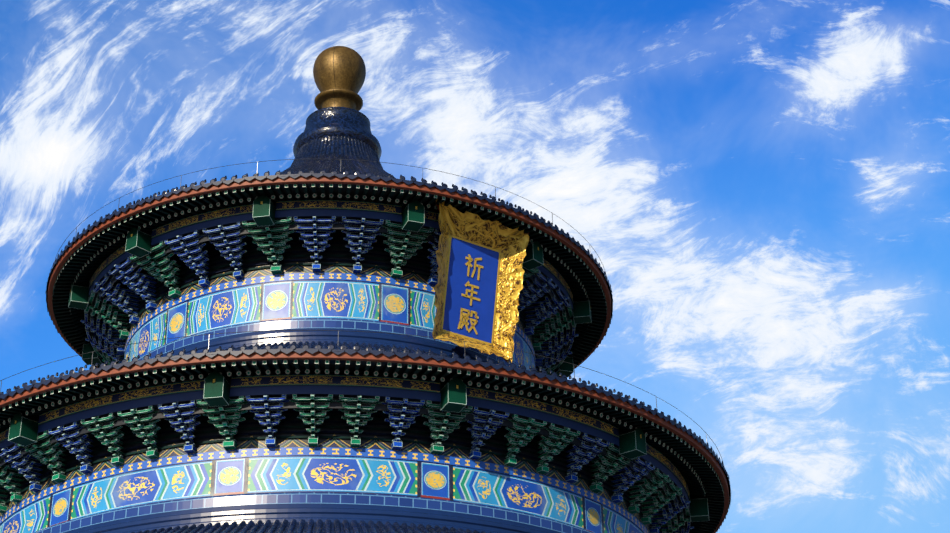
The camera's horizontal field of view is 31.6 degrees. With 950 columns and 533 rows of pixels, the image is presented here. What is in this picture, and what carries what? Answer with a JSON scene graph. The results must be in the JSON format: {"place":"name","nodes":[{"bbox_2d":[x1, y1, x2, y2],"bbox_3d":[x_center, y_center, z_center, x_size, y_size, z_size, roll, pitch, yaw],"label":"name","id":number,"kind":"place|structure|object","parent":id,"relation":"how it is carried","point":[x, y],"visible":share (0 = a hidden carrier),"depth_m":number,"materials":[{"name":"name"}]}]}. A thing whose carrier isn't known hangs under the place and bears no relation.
{"place":"outdoors","nodes":[
{"label":"outdoors","id":0,"kind":"place"},
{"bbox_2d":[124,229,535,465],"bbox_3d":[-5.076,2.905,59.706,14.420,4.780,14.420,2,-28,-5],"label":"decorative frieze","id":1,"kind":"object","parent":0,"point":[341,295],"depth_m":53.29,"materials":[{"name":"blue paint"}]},
{"bbox_2d":[68,194,591,376],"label":"roof brackets","id":2,"kind":"object","parent":1,"relation":"on","point":[161,267],"visible":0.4,"depth_m":53.96,"materials":[{"name":"green wood"}]},
{"bbox_2d":[84,198,575,366],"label":"eave beam","id":3,"kind":"structure","parent":2,"relation":"on","point":[327,208],"depth_m":52.86,"materials":[{"name":"wood"}]},
{"bbox_2d":[52,183,606,376],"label":"roof eaves","id":4,"kind":"object","parent":3,"relation":"on","point":[83,263],"visible":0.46,"depth_m":54.97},
{"bbox_2d":[48,176,610,368],"bbox_3d":[-5.093,1.863,60.249,19.920,0.292,19.920,2,-28,-5],"label":"roof edge","id":5,"kind":"object","parent":4,"relation":"attached to","point":[335,181],"visible":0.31,"depth_m":52.52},
{"bbox_2d":[0,0,949,532],"label":"sky","id":6,"kind":"structure","parent":0,"point":[760,189],"materials":[{"name":"blue"}]},
{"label":"low rafters","id":7,"kind":"object","parent":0,"visible":0},
{"bbox_3d":[-4.878,14.545,53.646,33.920,0.292,33.920,2,-28,-5],"label":"low eave underside","id":8,"kind":"object","parent":7,"relation":"on","visible":0},
{"bbox_2d":[131,519,490,532],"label":"roof tiles","id":9,"kind":"object","parent":8,"relation":"on","point":[303,526],"visible":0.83,"depth_m":44.42,"materials":[{"name":"tile"}]},
{"bbox_2d":[34,492,593,532],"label":"ring ridge","id":10,"kind":"structure","parent":9,"relation":"on","point":[315,507],"depth_m":45.49,"materials":[{"name":"blue tile"}]},
{"bbox_2d":[0,408,652,532],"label":"decorative frieze","id":11,"kind":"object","parent":10,"relation":"on","point":[341,468],"depth_m":46.87,"materials":[{"name":"paint"}]},
{"bbox_2d":[0,370,708,532],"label":"roof brackets","id":12,"kind":"object","parent":11,"relation":"attached to","point":[23,431],"visible":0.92,"depth_m":47.35,"materials":[{"name":"green wood"}]},
{"bbox_2d":[0,371,690,530],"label":"eave beam","id":13,"kind":"structure","parent":12,"relation":"on","point":[349,385],"depth_m":46.54,"materials":[{"name":"paint"}]},
{"bbox_2d":[0,360,723,532],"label":"rafters","id":14,"kind":"object","parent":12,"relation":"on","point":[696,470],"visible":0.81,"depth_m":47.04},
{"bbox_2d":[0,351,728,532],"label":"roof edge","id":15,"kind":"object","parent":14,"relation":"attached to","point":[290,357],"visible":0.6,"depth_m":45.78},
{"bbox_2d":[0,341,730,531],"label":"roof tiles","id":16,"kind":"object","parent":14,"relation":"on","point":[338,348],"visible":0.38,"depth_m":46.11,"materials":[{"name":"tile"}]},
{"bbox_2d":[136,318,521,477],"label":"ring ridge","id":17,"kind":"structure","parent":16,"relation":"on","point":[265,334],"depth_m":51.97,"materials":[{"name":"blue tile"}]},
{"bbox_2d":[45,153,612,347],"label":"roof tiles","id":18,"kind":"object","parent":17,"relation":"on","point":[330,165],"visible":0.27,"depth_m":54.74,"materials":[{"name":"blue tile"}]},
{"bbox_2d":[54,159,607,280],"bbox_3d":[-5.101,1.443,60.468,19.776,0.458,19.776,2,-28,-5],"label":"lightning rod wire","id":19,"kind":"object","parent":18,"relation":"attached to","point":[340,171],"visible":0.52,"depth_m":53.13,"materials":[{"name":"grey metal"}]},
{"bbox_2d":[290,107,382,168],"bbox_3d":[-5.199,-4.358,63.488,4.169,3.100,4.169,2,-28,-5],"label":"finial base","id":20,"kind":"object","parent":18,"relation":"on","point":[338,130],"visible":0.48,"depth_m":62.24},
{"bbox_2d":[313,46,365,110],"bbox_3d":[-5.245,-7.027,64.878,2.040,3.100,2.040,2,-28,-5],"label":"gold finial","id":21,"kind":"object","parent":20,"relation":"on","point":[339,73],"visible":0.96,"depth_m":64.24,"materials":[{"name":"gold metal"}]},
{"bbox_2d":[432,199,528,362],"bbox_3d":[0.042,0.499,52.970,3.752,4.653,1.221,18,-33,-32],"label":"plaque","id":22,"kind":"object","parent":18,"relation":"attached to","point":[478,287],"visible":0.94,"depth_m":53.16,"materials":[{"name":"gold metal"}]},
{"bbox_2d":[0,330,723,464],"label":"wire","id":23,"kind":"object","parent":16,"relation":"attached to","point":[373,332],"visible":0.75,"depth_m":46.04,"materials":[{"name":"grey metal"}]}
]}

